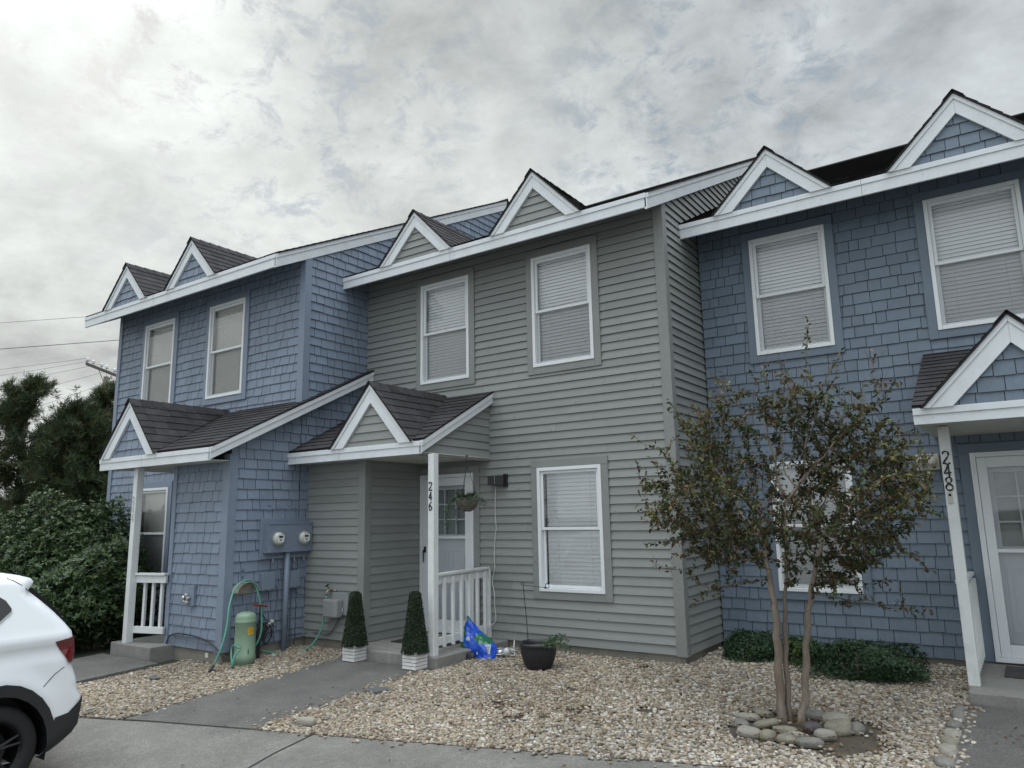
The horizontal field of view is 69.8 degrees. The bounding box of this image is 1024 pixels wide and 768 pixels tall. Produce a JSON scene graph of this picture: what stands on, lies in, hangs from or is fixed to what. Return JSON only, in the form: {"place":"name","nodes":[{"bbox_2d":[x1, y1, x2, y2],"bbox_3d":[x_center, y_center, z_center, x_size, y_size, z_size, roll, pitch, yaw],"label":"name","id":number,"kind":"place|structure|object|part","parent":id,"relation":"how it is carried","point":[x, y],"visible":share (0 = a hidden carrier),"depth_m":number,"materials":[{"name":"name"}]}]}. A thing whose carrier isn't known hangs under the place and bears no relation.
{"place":"outdoors","nodes":[
{"label":"outdoors","id":0,"kind":"place"},
{"bbox_2d":[73,632,180,666],"bbox_3d":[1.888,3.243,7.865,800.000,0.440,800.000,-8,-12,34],"label":"ground","id":1,"kind":"structure","parent":0,"point":[85,652],"depth_m":10.14,"materials":[{"name":"grey concrete"}]},
{"bbox_2d":[0,506,42,563],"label":"glossy shrub","id":2,"kind":"object","parent":1,"relation":"on","point":[7,531],"visible":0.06,"depth_m":12.39,"materials":[{"name":"green plant"}]},
{"bbox_2d":[0,370,61,511],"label":"pine tree","id":3,"kind":"object","parent":1,"relation":"on","point":[18,406],"visible":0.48,"depth_m":24.24,"materials":[{"name":"green plant"}]},
{"bbox_2d":[11,573,92,639],"bbox_3d":[-6.816,3.169,10.065,2.395,1.164,1.559,-8,-12,34],"label":"glossy shrub","id":4,"kind":"object","parent":1,"relation":"on","point":[49,598],"visible":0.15,"depth_m":9.78,"materials":[{"name":"green plant"}]},
{"bbox_2d":[0,419,111,524],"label":"pine tree","id":5,"kind":"object","parent":1,"relation":"on","point":[79,448],"visible":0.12,"depth_m":23.86,"materials":[{"name":"green plant"}]},
{"bbox_2d":[0,384,112,534],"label":"pine tree","id":6,"kind":"object","parent":1,"relation":"on","point":[72,414],"visible":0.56,"depth_m":23.69,"materials":[{"name":"green plant"}]},
{"bbox_2d":[0,479,143,634],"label":"glossy shrub","id":7,"kind":"object","parent":1,"relation":"on","point":[39,554],"visible":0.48,"depth_m":11.00,"materials":[{"name":"green plant"}]},
{"bbox_2d":[84,441,108,532],"bbox_3d":[-12.599,3.969,24.829,4.099,5.243,4.171,-8,-12,34],"label":"pine tree","id":8,"kind":"object","parent":1,"relation":"on","point":[102,477],"visible":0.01,"depth_m":23.75,"materials":[{"name":"green plant"}]},
{"bbox_2d":[78,373,115,484],"bbox_3d":[-14.349,3.134,25.895,3.266,7.324,2.798,-8,-12,34],"label":"pine tree","id":9,"kind":"object","parent":1,"relation":"on","point":[106,393],"visible":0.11,"depth_m":25.87,"materials":[{"name":"green plant"}]},
{"bbox_2d":[35,534,165,652],"bbox_3d":[-5.891,2.958,10.500,1.730,1.622,1.728,-1,-10,-3],"label":"glossy shrub","id":10,"kind":"object","parent":1,"relation":"on","point":[80,568],"visible":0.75,"depth_m":10.09,"materials":[{"name":"green plant"}]},
{"bbox_2d":[85,358,115,409],"bbox_3d":[-18.480,3.428,33.122,1.970,9.274,0.319,6,-12,-33],"label":"utility pole","id":11,"kind":"object","parent":1,"relation":"on","point":[100,369],"visible":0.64,"depth_m":33.64,"materials":[{"name":"grey wood"}]},
{"bbox_2d":[4,317,78,322],"bbox_3d":[-16.907,-3.534,35.647,24.555,5.510,0.015,6,-12,-33],"label":"overhead wire","id":12,"kind":"object","parent":11,"relation":"attached to","point":[46,319],"visible":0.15,"depth_m":32.77,"materials":[{"name":"black metal"}]},
{"bbox_2d":[4,340,116,348],"bbox_3d":[-16.916,-2.255,35.230,24.145,4.920,0.027,5,-12,-32],"label":"overhead wire","id":13,"kind":"object","parent":11,"relation":"attached to","point":[60,344],"visible":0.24,"depth_m":32.96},
{"bbox_2d":[71,653,157,683],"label":"walkway","id":14,"kind":"structure","parent":1,"relation":"on","point":[96,667],"depth_m":8.74,"materials":[{"name":"concrete"}]},
{"bbox_2d":[126,657,425,729],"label":"walkway","id":15,"kind":"structure","parent":1,"relation":"on","point":[287,691],"depth_m":7.22,"materials":[{"name":"concrete"}]},
{"bbox_2d":[341,590,368,661],"bbox_3d":[-1.866,2.862,8.723,0.328,0.797,0.324,-8,-12,34],"label":"topiary","id":16,"kind":"object","parent":15,"relation":"on","point":[354,643],"visible":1,"depth_m":8.64,"materials":[{"name":"green plant"}]},
{"bbox_2d":[400,590,429,669],"bbox_3d":[-1.080,2.732,8.191,0.334,0.835,0.328,-8,-12,34],"label":"topiary","id":17,"kind":"object","parent":15,"relation":"on","point":[415,651],"visible":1,"depth_m":8.11,"materials":[{"name":"green plant"}]},
{"bbox_2d":[85,198,508,663],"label":"townhouse","id":18,"kind":"structure","parent":1,"relation":"on","point":[239,376],"depth_m":10.58,"materials":[{"name":"blue wood"}]},
{"bbox_2d":[140,480,172,586],"bbox_3d":[-5.759,2.446,12.061,1.084,1.654,0.410,-8,-12,34],"label":"window","id":19,"kind":"structure","parent":18,"relation":"in","point":[157,496],"depth_m":11.96,"materials":[{"name":"white plastic"}]},
{"bbox_2d":[139,311,180,403],"bbox_3d":[-5.906,-0.301,12.627,1.086,1.695,0.410,-8,-12,34],"label":"window","id":20,"kind":"structure","parent":18,"relation":"in","point":[158,373],"depth_m":12.63,"materials":[{"name":"white plastic"}]},
{"bbox_2d":[181,585,196,605],"bbox_3d":[-4.072,2.660,9.242,0.210,0.250,0.088,-8,-12,34],"label":"outlet box","id":21,"kind":"object","parent":18,"relation":"attached to","point":[189,598],"visible":1,"depth_m":9.21,"materials":[{"name":"blue paint"}]},
{"bbox_2d":[166,637,219,662],"bbox_3d":[-3.936,3.275,9.056,1.187,0.248,0.022,-8,-12,34],"label":"loose wire","id":22,"kind":"object","parent":18,"relation":"attached to","point":[195,642],"visible":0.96,"depth_m":9.03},
{"bbox_2d":[166,633,229,658],"bbox_3d":[-3.885,3.216,9.038,1.350,0.242,0.063,-8,-12,32],"label":"loose wire","id":23,"kind":"object","parent":18,"relation":"attached to","point":[199,638],"visible":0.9,"depth_m":9.02,"materials":[{"name":"black rubber"}]},
{"bbox_2d":[202,290,251,405],"bbox_3d":[-4.344,-0.524,11.563,1.101,1.695,0.410,-8,-12,34],"label":"window","id":24,"kind":"structure","parent":18,"relation":"in","point":[228,318],"depth_m":11.53,"materials":[{"name":"white plastic"}]},
{"bbox_2d":[231,568,259,594],"bbox_3d":[-3.295,2.441,9.097,0.135,0.310,0.321,-8,-12,34],"label":"hose hanger","id":25,"kind":"object","parent":18,"relation":"attached to","point":[244,588],"visible":0.91,"depth_m":9.13,"materials":[{"name":"blue paint"}]},
{"bbox_2d":[208,579,326,672],"bbox_3d":[-3.032,2.899,9.043,0.401,0.982,1.545,-9,-13,38],"label":"garden hose","id":26,"kind":"object","parent":25,"relation":"hanging from","point":[211,668],"visible":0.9,"depth_m":8.84,"materials":[{"name":"green rubber"}]},
{"bbox_2d":[255,614,274,647],"bbox_3d":[-3.086,3.090,9.229,0.108,0.415,0.316,-8,-12,34],"label":"cable tangle","id":27,"kind":"object","parent":18,"relation":"hanging from","point":[266,624],"visible":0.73,"depth_m":9.22,"materials":[{"name":"black rubber"}]},
{"bbox_2d":[259,572,274,590],"bbox_3d":[-3.121,2.522,9.377,0.090,0.225,0.195,-8,-12,34],"label":"switch box","id":28,"kind":"object","parent":18,"relation":"attached to","point":[266,581],"visible":0.96,"depth_m":9.33,"materials":[{"name":"blue paint"}]},
{"bbox_2d":[268,504,279,509],"bbox_3d":[-3.121,1.617,9.636,0.016,0.085,0.192,-8,-12,34],"label":"raised number","id":29,"kind":"object","parent":18,"relation":"attached to","point":[274,508],"visible":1,"depth_m":9.63,"materials":[{"name":"blue paint"}]},
{"bbox_2d":[273,584,277,649],"bbox_3d":[-3.037,3.005,9.441,0.027,0.838,0.106,-10,-13,40],"label":"wall cable","id":30,"kind":"object","parent":18,"relation":"attached to","point":[273,622],"depth_m":9.40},
{"bbox_2d":[280,552,289,650],"bbox_3d":[-2.942,2.853,9.527,0.075,1.320,0.080,-8,-12,34],"label":"conduit pipe","id":31,"kind":"object","parent":18,"relation":"attached to","point":[285,601],"visible":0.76,"depth_m":9.51,"materials":[{"name":"metal"}]},
{"bbox_2d":[259,518,312,561],"bbox_3d":[-2.923,2.049,9.678,0.189,0.565,0.820,-8,-12,34],"label":"meter panel","id":32,"kind":"object","parent":18,"relation":"attached to","point":[279,537],"visible":1,"depth_m":9.61,"materials":[{"name":"blue paint"}]},
{"bbox_2d":[289,560,292,646],"bbox_3d":[-2.905,2.907,9.657,0.022,1.141,0.032,-8,-12,34],"label":"wall cable","id":33,"kind":"object","parent":18,"relation":"attached to","point":[290,608],"depth_m":9.63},
{"bbox_2d":[289,570,299,587],"bbox_3d":[-2.890,2.577,9.705,0.090,0.225,0.175,-8,-12,34],"label":"switch box","id":34,"kind":"object","parent":18,"relation":"attached to","point":[294,578],"visible":0.88,"depth_m":9.68,"materials":[{"name":"blue paint"}]},
{"bbox_2d":[28,715,730,767],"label":"parking lot","id":35,"kind":"structure","parent":1,"relation":"on","point":[101,743],"depth_m":5.67,"materials":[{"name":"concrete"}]},
{"bbox_2d":[0,572,81,767],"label":"parked car","id":36,"kind":"object","parent":35,"relation":"on","point":[40,701],"visible":1,"depth_m":5.42,"materials":[{"name":"paint"}]},
{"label":"side window","id":37,"kind":"part","parent":36,"relation":"part of","materials":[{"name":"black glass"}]},
{"bbox_2d":[82,717,742,767],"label":"parking joint","id":38,"kind":"object","parent":35,"relation":"on","point":[357,737],"visible":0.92,"depth_m":5.65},
{"bbox_2d":[287,157,755,669],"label":"townhouse","id":39,"kind":"structure","parent":1,"relation":"on","point":[541,344],"depth_m":9.30,"materials":[{"name":"wood"}]},
{"bbox_2d":[287,618,338,634],"bbox_3d":[-2.552,3.158,9.614,0.752,0.250,0.282,-3,-11,12],"label":"wall cable","id":40,"kind":"object","parent":39,"relation":"attached to","point":[317,632],"depth_m":9.56,"materials":[{"name":"black rubber"}]},
{"bbox_2d":[325,584,336,594],"bbox_3d":[-2.362,2.679,9.585,0.171,0.143,0.081,-2,-10,6],"label":"wall tap","id":41,"kind":"object","parent":39,"relation":"attached to","point":[328,590],"depth_m":9.57,"materials":[{"name":"gold metal"}]},
{"bbox_2d":[322,592,349,617],"bbox_3d":[-2.260,2.833,9.417,0.350,0.305,0.150,-8,-12,34],"label":"cable box","id":42,"kind":"object","parent":39,"relation":"attached to","point":[336,606],"visible":0.91,"depth_m":9.37,"materials":[{"name":"grey plastic"}]},
{"bbox_2d":[391,636,460,646],"bbox_3d":[-1.028,3.218,9.196,0.830,0.012,0.540,-8,-12,34],"label":"doormat","id":43,"kind":"object","parent":39,"relation":"on","point":[400,641],"visible":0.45,"depth_m":9.13,"materials":[{"name":"grey"}]},
{"bbox_2d":[416,267,475,390],"bbox_3d":[-0.862,-0.742,10.665,1.073,1.677,0.410,-8,-12,34],"label":"window","id":44,"kind":"structure","parent":39,"relation":"in","point":[445,309],"depth_m":10.60,"materials":[{"name":"white plastic"}]},
{"bbox_2d":[419,465,481,632],"bbox_3d":[-0.846,2.241,10.017,1.130,2.191,0.270,-8,-12,34],"label":"front door","id":45,"kind":"structure","parent":39,"relation":"in","point":[459,548],"depth_m":10.01,"materials":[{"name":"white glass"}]},
{"bbox_2d":[443,455,486,528],"bbox_3d":[-0.549,1.326,9.001,0.557,0.902,0.506,-8,-12,34],"label":"hanging basket","id":46,"kind":"object","parent":39,"relation":"hanging from","point":[468,502],"visible":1,"depth_m":8.89,"materials":[{"name":"wicker"}]},
{"bbox_2d":[488,474,507,486],"bbox_3d":[-0.186,1.259,9.572,0.260,0.170,0.091,-7,-12,27],"label":"flood lamp","id":47,"kind":"object","parent":39,"relation":"attached to","point":[499,480],"visible":1,"depth_m":9.53,"materials":[{"name":"black plastic"}]},
{"bbox_2d":[488,487,496,634],"bbox_3d":[-0.263,2.281,9.474,0.137,1.893,0.068,0,-10,-8],"label":"lamp cord","id":48,"kind":"object","parent":47,"relation":"hanging from","point":[494,560],"visible":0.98,"depth_m":9.48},
{"bbox_2d":[525,235,601,375],"bbox_3d":[0.740,-0.971,9.575,1.077,1.677,0.410,-8,-12,34],"label":"window","id":49,"kind":"structure","parent":39,"relation":"in","point":[563,305],"depth_m":9.50,"materials":[{"name":"white plastic"}]},
{"bbox_2d":[531,455,613,602],"bbox_3d":[0.808,1.774,9.065,1.093,1.699,0.410,-8,-12,34],"label":"window","id":50,"kind":"structure","parent":39,"relation":"in","point":[572,541],"depth_m":8.97,"materials":[{"name":"white plastic"}]},
{"bbox_2d":[76,644,985,767],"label":"gravel","id":51,"kind":"structure","parent":1,"relation":"on","point":[402,705],"depth_m":6.49,"materials":[{"name":"beige gravel"}]},
{"bbox_2d":[145,676,160,679],"bbox_3d":[-3.975,3.260,8.142,0.180,0.016,0.100,-8,-12,34],"label":"slate piece","id":52,"kind":"object","parent":51,"relation":"on","point":[153,677],"visible":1,"depth_m":8.13,"materials":[{"name":"grey stone"}]},
{"bbox_2d":[233,611,256,665],"bbox_3d":[-3.192,3.053,8.780,0.250,0.635,0.249,-8,-12,34],"label":"green tank","id":53,"kind":"object","parent":51,"relation":"on","point":[245,632],"visible":0.94,"depth_m":8.70,"materials":[{"name":"metal"}]},
{"bbox_2d":[253,604,267,658],"bbox_3d":[-3.119,3.048,9.050,0.100,0.683,0.215,-8,-12,34],"label":"hand pump","id":54,"kind":"object","parent":51,"relation":"on","point":[258,644],"visible":0.88,"depth_m":9.03,"materials":[{"name":"black metal"}]},
{"bbox_2d":[296,716,316,726],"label":"loose stone","id":55,"kind":"object","parent":51,"relation":"on","point":[306,721],"visible":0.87,"depth_m":6.21,"materials":[{"name":"beige stone"}]},
{"bbox_2d":[364,687,390,693],"bbox_3d":[-1.324,3.019,7.246,0.230,0.024,0.190,-8,-12,34],"label":"slate piece","id":56,"kind":"object","parent":51,"relation":"on","point":[375,690],"visible":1,"depth_m":7.22,"materials":[{"name":"grey stone"}]},
{"bbox_2d":[461,616,497,658],"bbox_3d":[-0.387,3.002,8.723,0.502,0.464,0.299,-8,-12,34],"label":"soil bag","id":57,"kind":"object","parent":51,"relation":"on","point":[478,643],"visible":0.86,"depth_m":8.63,"materials":[{"name":"plastic"}]},
{"bbox_2d":[496,640,516,657],"bbox_3d":[-0.136,3.137,8.708,0.405,0.156,0.351,-4,-11,15],"label":"cord pile","id":58,"kind":"object","parent":51,"relation":"on","point":[504,652],"visible":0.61,"depth_m":8.55,"materials":[{"name":"white plastic"}]},
{"bbox_2d":[519,633,571,670],"bbox_3d":[0.370,2.899,7.924,0.599,0.374,0.427,-5,-11,21],"label":"black planter","id":59,"kind":"object","parent":51,"relation":"on","point":[538,654],"visible":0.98,"depth_m":7.82,"materials":[{"name":"plastic"}]},
{"bbox_2d":[521,582,548,643],"bbox_3d":[0.264,2.560,8.050,0.365,0.750,0.032,-8,-12,34],"label":"plant hook","id":60,"kind":"object","parent":59,"relation":"in","point":[545,587],"visible":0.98,"depth_m":8.11,"materials":[{"name":"black metal"}]},
{"bbox_2d":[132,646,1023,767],"bbox_3d":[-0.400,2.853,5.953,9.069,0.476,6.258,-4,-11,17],"label":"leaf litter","id":61,"kind":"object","parent":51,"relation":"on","point":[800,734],"visible":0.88,"depth_m":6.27,"materials":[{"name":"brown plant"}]},
{"bbox_2d":[933,755,956,767],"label":"edging stone","id":62,"kind":"object","parent":51,"relation":"on","point":[943,761],"visible":0.89,"depth_m":4.78,"materials":[{"name":"grey stone"}]},
{"bbox_2d":[938,743,958,756],"bbox_3d":[2.990,2.524,5.025,0.120,0.110,0.179,-8,-17,40],"label":"edging stone","id":63,"kind":"object","parent":51,"relation":"on","point":[945,749],"visible":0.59,"depth_m":4.98,"materials":[{"name":"grey stone"}]},
{"bbox_2d":[939,735,958,745],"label":"edging stone","id":64,"kind":"object","parent":51,"relation":"on","point":[949,739],"visible":0.55,"depth_m":5.16,"materials":[{"name":"grey stone"}]},
{"bbox_2d":[943,728,961,737],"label":"edging stone","id":65,"kind":"object","parent":51,"relation":"on","point":[952,732],"visible":0.56,"depth_m":5.34,"materials":[{"name":"beige stone"}]},
{"bbox_2d":[945,720,962,728],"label":"edging stone","id":66,"kind":"object","parent":51,"relation":"on","point":[954,724],"visible":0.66,"depth_m":5.50,"materials":[{"name":"grey stone"}]},
{"bbox_2d":[950,709,964,720],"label":"edging stone","id":67,"kind":"object","parent":51,"relation":"on","point":[957,713],"visible":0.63,"depth_m":5.76,"materials":[{"name":"grey stone"}]},
{"bbox_2d":[955,705,966,711],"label":"edging stone","id":68,"kind":"object","parent":51,"relation":"on","point":[962,708],"visible":0.61,"depth_m":5.94,"materials":[{"name":"grey stone"}]},
{"bbox_2d":[339,666,926,767],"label":"soil bed","id":69,"kind":"object","parent":1,"relation":"on","point":[857,744],"visible":0.11,"depth_m":5.39,"materials":[{"name":"brown soil"}]},
{"bbox_2d":[466,652,474,659],"bbox_3d":[-0.527,3.166,8.556,0.268,0.098,0.121,-8,-12,34],"label":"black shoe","id":70,"kind":"object","parent":69,"relation":"on","point":[470,655],"visible":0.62,"depth_m":8.49,"materials":[{"name":"rubber"}]},
{"bbox_2d":[731,718,749,727],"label":"ring stone","id":71,"kind":"object","parent":69,"relation":"on","point":[741,721],"visible":0.69,"depth_m":5.76,"materials":[{"name":"grey stone"}]},
{"bbox_2d":[735,712,760,721],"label":"ring stone","id":72,"kind":"object","parent":69,"relation":"on","point":[747,715],"visible":0.83,"depth_m":5.90,"materials":[{"name":"beige stone"}]},
{"bbox_2d":[736,725,760,739],"bbox_3d":[1.801,2.641,5.555,0.199,0.086,0.120,7,4,19],"label":"ring stone","id":73,"kind":"object","parent":69,"relation":"on","point":[746,731],"visible":0.77,"depth_m":5.52,"materials":[{"name":"grey stone"}]},
{"bbox_2d":[721,628,782,662],"bbox_3d":[2.701,2.911,8.154,0.758,0.399,0.666,-4,-11,13],"label":"hedge","id":74,"kind":"object","parent":69,"relation":"on","point":[759,643],"visible":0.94,"depth_m":8.00,"materials":[{"name":"green plant"}]},
{"bbox_2d":[754,708,773,718],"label":"ring stone","id":75,"kind":"object","parent":69,"relation":"on","point":[760,711],"visible":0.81,"depth_m":5.98,"materials":[{"name":"beige stone"}]},
{"bbox_2d":[753,718,779,729],"bbox_3d":[1.988,2.660,5.745,0.213,0.073,0.140,-11,-28,4],"label":"ring stone","id":76,"kind":"object","parent":69,"relation":"on","point":[762,724],"visible":0.79,"depth_m":5.70,"materials":[{"name":"beige stone"}]},
{"bbox_2d":[759,729,776,741],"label":"ring stone","id":77,"kind":"object","parent":69,"relation":"on","point":[765,734],"visible":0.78,"depth_m":5.42,"materials":[{"name":"grey stone"}]},
{"bbox_2d":[778,745,790,751],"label":"ring stone","id":78,"kind":"object","parent":69,"relation":"on","point":[782,747],"visible":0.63,"depth_m":5.20,"materials":[{"name":"grey stone"}]},
{"bbox_2d":[772,725,798,733],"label":"ring stone","id":79,"kind":"object","parent":69,"relation":"on","point":[784,728],"visible":0.64,"depth_m":5.57,"materials":[{"name":"beige stone"}]},
{"bbox_2d":[776,733,796,744],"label":"ring stone","id":80,"kind":"object","parent":69,"relation":"on","point":[785,738],"visible":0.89,"depth_m":5.35,"materials":[{"name":"grey stone"}]},
{"bbox_2d":[630,316,946,724],"bbox_3d":[2.231,1.103,6.185,2.248,3.342,2.141,0,-10,-6],"label":"crape myrtle","id":81,"kind":"object","parent":69,"relation":"on","point":[756,531],"visible":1,"depth_m":5.99,"materials":[{"name":"green plant"}]},
{"bbox_2d":[767,636,824,665],"bbox_3d":[3.081,2.878,7.913,0.680,0.367,0.582,-8,-12,34],"label":"shrub","id":82,"kind":"object","parent":69,"relation":"on","point":[795,653],"visible":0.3,"depth_m":7.76,"materials":[{"name":"green plant"}]},
{"bbox_2d":[784,731,807,737],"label":"ring stone","id":83,"kind":"object","parent":69,"relation":"on","point":[796,734],"visible":0.49,"depth_m":5.46,"materials":[{"name":"grey stone"}]},
{"bbox_2d":[796,737,824,749],"bbox_3d":[2.146,2.585,5.290,0.198,0.081,0.117,-14,-17,30],"label":"ring stone","id":84,"kind":"object","parent":69,"relation":"on","point":[813,743],"visible":0.97,"depth_m":5.25,"materials":[{"name":"grey stone"}]},
{"bbox_2d":[802,721,822,733],"bbox_3d":[2.292,2.627,5.607,0.148,0.092,0.115,-1,-11,-6],"label":"ring stone","id":85,"kind":"object","parent":69,"relation":"on","point":[812,725],"visible":0.77,"depth_m":5.57,"materials":[{"name":"grey stone"}]},
{"bbox_2d":[805,709,824,720],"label":"ring stone","id":86,"kind":"object","parent":69,"relation":"on","point":[813,714],"visible":0.48,"depth_m":5.89,"materials":[{"name":"grey stone"}]},
{"bbox_2d":[813,728,836,741],"bbox_3d":[2.312,2.594,5.423,0.156,0.097,0.126,-4,-21,0],"label":"ring stone","id":87,"kind":"object","parent":69,"relation":"on","point":[823,734],"visible":0.91,"depth_m":5.38,"materials":[{"name":"grey stone"}]},
{"bbox_2d":[819,712,850,723],"bbox_3d":[2.542,2.642,5.778,0.163,0.104,0.237,0,-10,-39],"label":"ring stone","id":88,"kind":"object","parent":69,"relation":"on","point":[825,716],"visible":0.58,"depth_m":5.76,"materials":[{"name":"beige stone"}]},
{"bbox_2d":[824,718,852,736],"bbox_3d":[2.469,2.606,5.553,0.203,0.130,0.175,-18,-10,20],"label":"ring stone","id":89,"kind":"object","parent":69,"relation":"on","point":[838,726],"visible":0.8,"depth_m":5.50,"materials":[{"name":"beige stone"}]},
{"bbox_2d":[852,721,865,735],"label":"ring stone","id":90,"kind":"object","parent":69,"relation":"on","point":[858,727],"visible":0.76,"depth_m":5.50,"materials":[{"name":"grey stone"}]},
{"bbox_2d":[789,637,932,683],"bbox_3d":[3.427,2.721,7.279,1.357,0.448,1.055,-8,-12,34],"label":"hedge","id":91,"kind":"object","parent":69,"relation":"on","point":[854,658],"visible":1,"depth_m":7.04,"materials":[{"name":"green plant"}]},
{"bbox_2d":[679,89,1023,709],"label":"townhouse","id":92,"kind":"structure","parent":1,"relation":"on","point":[908,257],"depth_m":8.07,"materials":[{"name":"blue wood"}]},
{"bbox_2d":[740,214,844,363],"bbox_3d":[3.478,-1.110,9.063,1.082,1.680,0.410,-8,-12,34],"label":"window","id":93,"kind":"structure","parent":92,"relation":"in","point":[790,270],"depth_m":8.98,"materials":[{"name":"white plastic"}]},
{"bbox_2d":[761,449,873,602],"bbox_3d":[3.562,1.636,8.542,1.077,1.674,0.410,-8,-12,34],"label":"window","id":94,"kind":"structure","parent":92,"relation":"in","point":[800,592],"depth_m":8.45,"materials":[{"name":"white plastic"}]},
{"bbox_2d":[915,454,939,470],"bbox_3d":[4.399,0.827,7.783,0.220,0.170,0.155,-8,-12,34],"label":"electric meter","id":95,"kind":"object","parent":92,"relation":"attached to","point":[934,459],"visible":0.68,"depth_m":7.76,"materials":[{"name":"beige plastic"}]},
{"bbox_2d":[912,169,1023,339],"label":"window","id":96,"kind":"structure","parent":92,"relation":"in","point":[970,234],"depth_m":7.93,"materials":[{"name":"white plastic"}]},
{"bbox_2d":[957,440,1023,663],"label":"front door","id":97,"kind":"structure","parent":92,"relation":"in","point":[992,473],"depth_m":7.43,"materials":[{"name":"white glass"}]},
{"bbox_2d":[1005,666,1023,678],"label":"doormat","id":98,"kind":"object","parent":92,"relation":"on","point":[1016,672],"visible":1,"depth_m":6.78,"materials":[{"name":"grey fabric"}]},
{"bbox_2d":[955,704,1023,767],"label":"walkway","id":99,"kind":"structure","parent":1,"relation":"on","point":[993,724],"depth_m":5.23,"materials":[{"name":"concrete"}]},
{"bbox_2d":[0,0,1023,504],"label":"sky","id":100,"kind":"structure","parent":0,"point":[131,130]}
]}

